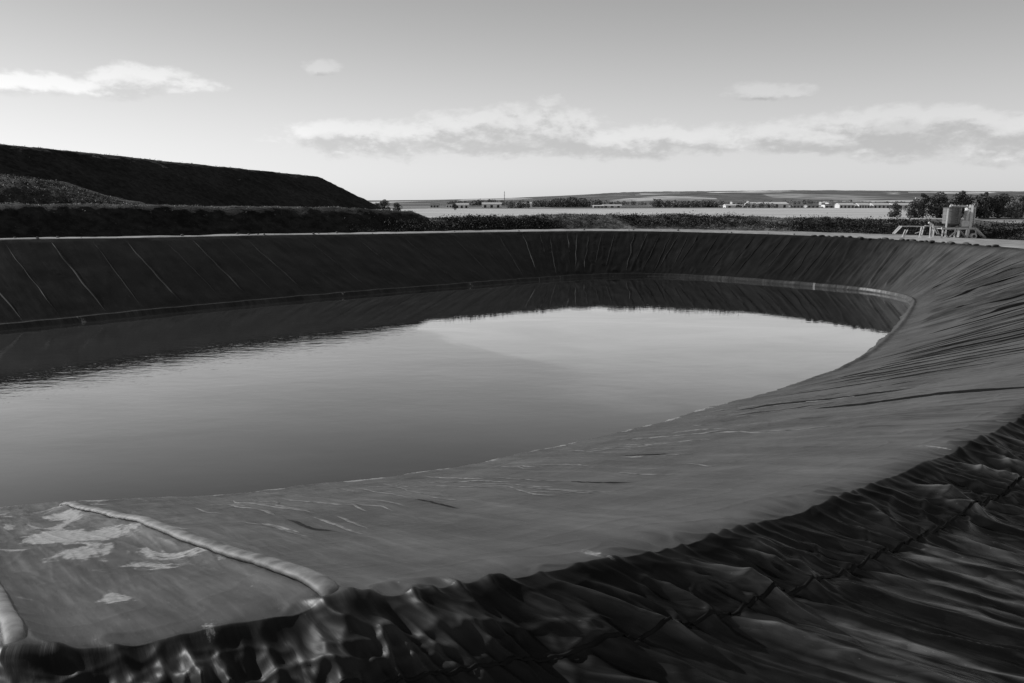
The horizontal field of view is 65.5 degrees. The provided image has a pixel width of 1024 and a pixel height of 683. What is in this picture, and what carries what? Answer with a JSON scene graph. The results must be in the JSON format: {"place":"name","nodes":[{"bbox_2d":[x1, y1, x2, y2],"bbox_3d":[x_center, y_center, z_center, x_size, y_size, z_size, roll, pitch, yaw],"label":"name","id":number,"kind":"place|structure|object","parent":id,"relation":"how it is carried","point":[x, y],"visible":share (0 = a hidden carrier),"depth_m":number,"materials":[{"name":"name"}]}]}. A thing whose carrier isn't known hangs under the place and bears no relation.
{"place":"outdoors","nodes":[
{"label":"outdoors","id":0,"kind":"place"},
{"bbox_2d":[2,202,415,211],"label":"dry grass","id":1,"kind":"structure","parent":0,"point":[206,206],"depth_m":107.62,"materials":[{"name":"plant"}]},
{"bbox_2d":[0,203,430,237],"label":"earth terrace","id":2,"kind":"structure","parent":0,"point":[87,220],"depth_m":100.65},
{"bbox_2d":[1,202,425,233],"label":"weeds","id":3,"kind":"object","parent":2,"relation":"on","point":[188,216],"visible":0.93,"depth_m":100.84,"materials":[{"name":"black plant"}]},
{"bbox_2d":[0,276,909,506],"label":"water","id":4,"kind":"structure","parent":0,"point":[231,400],"depth_m":50.70,"materials":[{"name":"grey liquid"}]},
{"bbox_2d":[390,207,550,207],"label":"field","id":5,"kind":"structure","parent":0,"point":[469,207],"depth_m":1068.48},
{"bbox_2d":[0,229,1023,248],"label":"road","id":6,"kind":"structure","parent":0,"point":[1002,243],"depth_m":109.16,"materials":[{"name":"grey gravel"}]},
{"bbox_2d":[892,226,907,237],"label":"trestle","id":7,"kind":"object","parent":6,"relation":"on","point":[895,231],"visible":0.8,"depth_m":105.99,"materials":[{"name":"metal"}]},
{"bbox_2d":[908,226,924,237],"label":"trestle","id":8,"kind":"object","parent":6,"relation":"on","point":[920,231],"visible":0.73,"depth_m":105.72,"materials":[{"name":"metal"}]},
{"bbox_2d":[925,222,940,237],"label":"trestle","id":9,"kind":"object","parent":6,"relation":"on","point":[930,226],"visible":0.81,"depth_m":105.69,"materials":[{"name":"metal"}]},
{"bbox_2d":[932,205,986,238],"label":"steel platform","id":10,"kind":"structure","parent":6,"relation":"on","point":[958,230],"depth_m":104.83,"materials":[{"name":"grey metal"}]},
{"bbox_2d":[942,205,961,226],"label":"silo","id":11,"kind":"object","parent":10,"relation":"on","point":[954,216],"visible":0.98,"depth_m":104.82,"materials":[{"name":"grey paint"}]},
{"bbox_2d":[949,205,968,208],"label":"pipe","id":12,"kind":"object","parent":11,"relation":"attached to","point":[967,206],"visible":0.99,"depth_m":105.08,"materials":[{"name":"metal"}]},
{"bbox_2d":[959,209,970,226],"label":"hopper","id":13,"kind":"object","parent":10,"relation":"on","point":[965,222],"visible":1,"depth_m":104.67,"materials":[{"name":"paint"}]},
{"bbox_2d":[964,205,975,225],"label":"silo","id":14,"kind":"object","parent":10,"relation":"on","point":[974,216],"visible":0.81,"depth_m":105.23,"materials":[{"name":"paint"}]},
{"bbox_2d":[969,233,976,237],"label":"cable drum","id":15,"kind":"object","parent":6,"relation":"on","point":[973,235],"visible":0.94,"depth_m":104.41,"materials":[{"name":"paint"}]},
{"bbox_2d":[0,0,1023,199],"label":"sky","id":16,"kind":"structure","parent":0,"point":[371,99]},
{"bbox_2d":[11,203,1023,248],"bbox_3d":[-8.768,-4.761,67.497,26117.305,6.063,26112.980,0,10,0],"label":"ground","id":17,"kind":"structure","parent":0,"point":[623,206],"depth_m":963.64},
{"bbox_2d":[0,175,144,204],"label":"earth mound","id":18,"kind":"object","parent":17,"relation":"on","point":[19,196],"visible":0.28,"depth_m":106.71,"materials":[{"name":"black soil"}]},
{"bbox_2d":[0,173,138,204],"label":"weeds","id":19,"kind":"object","parent":18,"relation":"on","point":[49,183],"visible":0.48,"depth_m":109.68,"materials":[{"name":"grey plant"}]},
{"bbox_2d":[0,144,384,209],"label":"spoil heap","id":20,"kind":"object","parent":17,"relation":"on","point":[235,182],"visible":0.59,"depth_m":183.75,"materials":[{"name":"black soil"}]},
{"bbox_2d":[1,143,363,205],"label":"weeds","id":21,"kind":"object","parent":20,"relation":"on","point":[190,176],"visible":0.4,"depth_m":192.53,"materials":[{"name":"black plant"}]},
{"bbox_2d":[378,199,390,209],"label":"tree","id":22,"kind":"object","parent":17,"relation":"on","point":[383,203],"visible":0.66,"depth_m":629.11,"materials":[{"name":"grey plant"}]},
{"bbox_2d":[392,202,402,210],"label":"tree","id":23,"kind":"object","parent":17,"relation":"on","point":[396,205],"visible":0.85,"depth_m":645.53,"materials":[{"name":"grey plant"}]},
{"bbox_2d":[430,204,439,206],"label":"shed","id":24,"kind":"structure","parent":17,"relation":"on","point":[434,205],"depth_m":1079.40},
{"bbox_2d":[455,203,468,207],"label":"shed","id":25,"kind":"structure","parent":17,"relation":"on","point":[462,205],"depth_m":999.77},
{"bbox_2d":[446,199,523,205],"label":"woodland","id":26,"kind":"object","parent":17,"relation":"on","point":[479,202],"visible":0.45,"depth_m":1472.43,"materials":[{"name":"plant"}]},
{"bbox_2d":[482,202,501,207],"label":"shed","id":27,"kind":"structure","parent":17,"relation":"on","point":[491,204],"depth_m":1058.06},
{"bbox_2d":[0,231,1023,682],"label":"pond liner","id":28,"kind":"object","parent":17,"relation":"on","point":[858,519],"visible":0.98,"depth_m":14.51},
{"bbox_2d":[0,584,25,643],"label":"ballast tube","id":29,"kind":"object","parent":28,"relation":"on","point":[12,628],"visible":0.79,"depth_m":9.47,"materials":[{"name":"grey plastic"}]},
{"bbox_2d":[59,501,338,595],"bbox_3d":[-8.969,4.624,19.162,0.475,5.984,22.694,-8,13,-38],"label":"ballast tube","id":30,"kind":"object","parent":28,"relation":"on","point":[320,584],"visible":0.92,"depth_m":13.15,"materials":[{"name":"grey plastic"}]},
{"bbox_2d":[506,200,529,207],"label":"woodland","id":31,"kind":"object","parent":17,"relation":"on","point":[520,204],"visible":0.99,"depth_m":987.76,"materials":[{"name":"plant"}]},
{"bbox_2d":[532,197,601,206],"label":"woodland","id":32,"kind":"object","parent":17,"relation":"on","point":[570,202],"visible":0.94,"depth_m":1144.39,"materials":[{"name":"plant"}]},
{"bbox_2d":[593,205,603,207],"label":"shed","id":33,"kind":"structure","parent":17,"relation":"on","point":[598,206],"depth_m":1084.80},
{"bbox_2d":[602,204,621,207],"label":"shed","id":34,"kind":"structure","parent":17,"relation":"on","point":[612,205],"depth_m":1088.74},
{"bbox_2d":[545,200,722,204],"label":"woodland","id":35,"kind":"object","parent":17,"relation":"on","point":[627,202],"visible":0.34,"depth_m":1609.49,"materials":[{"name":"plant"}]},
{"bbox_2d":[651,198,721,207],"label":"woodland","id":36,"kind":"object","parent":17,"relation":"on","point":[668,204],"visible":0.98,"depth_m":1094.40,"materials":[{"name":"plant"}]},
{"bbox_2d":[355,214,1023,239],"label":"earth berm","id":37,"kind":"structure","parent":17,"relation":"on","point":[619,222],"depth_m":136.41,"materials":[{"name":"soil"}]},
{"bbox_2d":[339,210,1023,239],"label":"undergrowth","id":38,"kind":"object","parent":37,"relation":"on","point":[631,219],"visible":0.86,"depth_m":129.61,"materials":[{"name":"black plant"}]},
{"bbox_2d":[350,213,1023,236],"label":"scrub","id":39,"kind":"object","parent":37,"relation":"on","point":[575,214],"visible":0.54,"depth_m":134.20,"materials":[{"name":"black plant"}]},
{"bbox_2d":[723,204,744,207],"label":"shed","id":40,"kind":"structure","parent":17,"relation":"on","point":[730,206],"depth_m":1072.96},
{"bbox_2d":[730,201,743,203],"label":"shed","id":41,"kind":"structure","parent":17,"relation":"on","point":[734,202],"depth_m":1393.55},
{"bbox_2d":[747,200,763,201],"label":"shed","id":42,"kind":"structure","parent":17,"relation":"on","point":[755,201],"depth_m":1406.19,"materials":[{"name":"grey metal"}]},
{"bbox_2d":[736,202,777,207],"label":"woodland","id":43,"kind":"object","parent":17,"relation":"on","point":[763,205],"visible":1,"depth_m":1038.85,"materials":[{"name":"plant"}]},
{"bbox_2d":[745,202,788,207],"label":"shed","id":44,"kind":"structure","parent":17,"relation":"on","point":[783,205],"depth_m":1060.14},
{"bbox_2d":[790,204,803,207],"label":"shed","id":45,"kind":"structure","parent":17,"relation":"on","point":[797,206],"depth_m":1060.04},
{"bbox_2d":[804,204,818,207],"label":"shed","id":46,"kind":"structure","parent":17,"relation":"on","point":[811,205],"depth_m":1062.99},
{"bbox_2d":[821,204,834,207],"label":"shed","id":47,"kind":"structure","parent":17,"relation":"on","point":[825,205],"depth_m":1057.19,"materials":[{"name":"white"}]},
{"bbox_2d":[834,203,854,207],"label":"shed","id":48,"kind":"structure","parent":17,"relation":"on","point":[844,205],"depth_m":1017.74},
{"bbox_2d":[825,202,872,203],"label":"shed","id":49,"kind":"structure","parent":17,"relation":"on","point":[846,202],"depth_m":1411.35,"materials":[{"name":"grey metal"}]},
{"bbox_2d":[855,203,869,207],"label":"shed","id":50,"kind":"structure","parent":17,"relation":"on","point":[862,205],"depth_m":1017.74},
{"bbox_2d":[870,203,889,207],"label":"shed","id":51,"kind":"structure","parent":17,"relation":"on","point":[879,205],"depth_m":1017.74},
{"bbox_2d":[887,203,901,216],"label":"tree","id":52,"kind":"object","parent":17,"relation":"on","point":[895,211],"visible":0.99,"depth_m":461.10,"materials":[{"name":"grey plant"}]},
{"bbox_2d":[889,203,909,207],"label":"shed","id":53,"kind":"structure","parent":17,"relation":"on","point":[902,205],"depth_m":1017.74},
{"bbox_2d":[904,199,925,217],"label":"tree","id":54,"kind":"object","parent":17,"relation":"on","point":[912,211],"visible":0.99,"depth_m":444.52,"materials":[{"name":"grey plant"}]},
{"bbox_2d":[916,193,929,217],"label":"tree","id":55,"kind":"object","parent":17,"relation":"on","point":[926,198],"visible":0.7,"depth_m":447.99,"materials":[{"name":"grey plant"}]},
{"bbox_2d":[927,193,949,217],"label":"tree","id":56,"kind":"object","parent":17,"relation":"on","point":[938,201],"visible":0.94,"depth_m":443.09,"materials":[{"name":"grey plant"}]},
{"bbox_2d":[928,191,951,217],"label":"tree","id":57,"kind":"object","parent":17,"relation":"on","point":[940,214],"visible":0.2,"depth_m":450.69,"materials":[{"name":"grey plant"}]},
{"bbox_2d":[951,190,969,217],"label":"tree","id":58,"kind":"object","parent":17,"relation":"on","point":[959,198],"visible":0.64,"depth_m":441.02,"materials":[{"name":"grey plant"}]},
{"bbox_2d":[949,192,972,216],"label":"tree","id":59,"kind":"object","parent":17,"relation":"on","point":[966,197],"visible":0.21,"depth_m":447.49,"materials":[{"name":"grey plant"}]},
{"bbox_2d":[971,193,995,218],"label":"tree","id":60,"kind":"object","parent":17,"relation":"on","point":[980,206],"visible":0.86,"depth_m":441.08,"materials":[{"name":"black plant"}]},
{"bbox_2d":[975,192,992,217],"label":"tree","id":61,"kind":"object","parent":17,"relation":"on","point":[987,193],"visible":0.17,"depth_m":447.34,"materials":[{"name":"black plant"}]},
{"bbox_2d":[988,194,1009,217],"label":"tree","id":62,"kind":"object","parent":17,"relation":"on","point":[998,206],"visible":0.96,"depth_m":442.89,"materials":[{"name":"black plant"}]},
{"bbox_2d":[990,193,1015,217],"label":"tree","id":63,"kind":"object","parent":17,"relation":"on","point":[1009,201],"visible":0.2,"depth_m":452.88,"materials":[{"name":"black plant"}]},
{"bbox_2d":[1004,201,1023,218],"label":"tree","id":64,"kind":"object","parent":17,"relation":"on","point":[1014,212],"visible":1,"depth_m":439.77,"materials":[{"name":"black plant"}]},
{"bbox_2d":[1014,195,1023,217],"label":"tree","id":65,"kind":"object","parent":17,"relation":"on","point":[1021,198],"visible":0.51,"depth_m":450.87,"materials":[{"name":"black plant"}]},
{"bbox_2d":[388,208,975,218],"bbox_3d":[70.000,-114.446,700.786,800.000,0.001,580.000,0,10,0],"label":"field","id":66,"kind":"structure","parent":0,"point":[860,213],"depth_m":696.67,"materials":[{"name":"grey plant"}]},
{"bbox_2d":[367,190,1023,204],"bbox_3d":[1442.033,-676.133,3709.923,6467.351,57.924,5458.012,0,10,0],"label":"hills","id":67,"kind":"structure","parent":0,"point":[815,196],"depth_m":2587.22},
{"bbox_2d":[688,198,975,203],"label":"woodland","id":68,"kind":"object","parent":67,"relation":"on","point":[805,201],"visible":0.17,"depth_m":1720.31,"materials":[{"name":"plant"}]},
{"bbox_2d":[981,220,1022,223],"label":"meadow","id":69,"kind":"structure","parent":0,"point":[1014,222],"depth_m":390.74,"materials":[{"name":"plant"}]}
]}

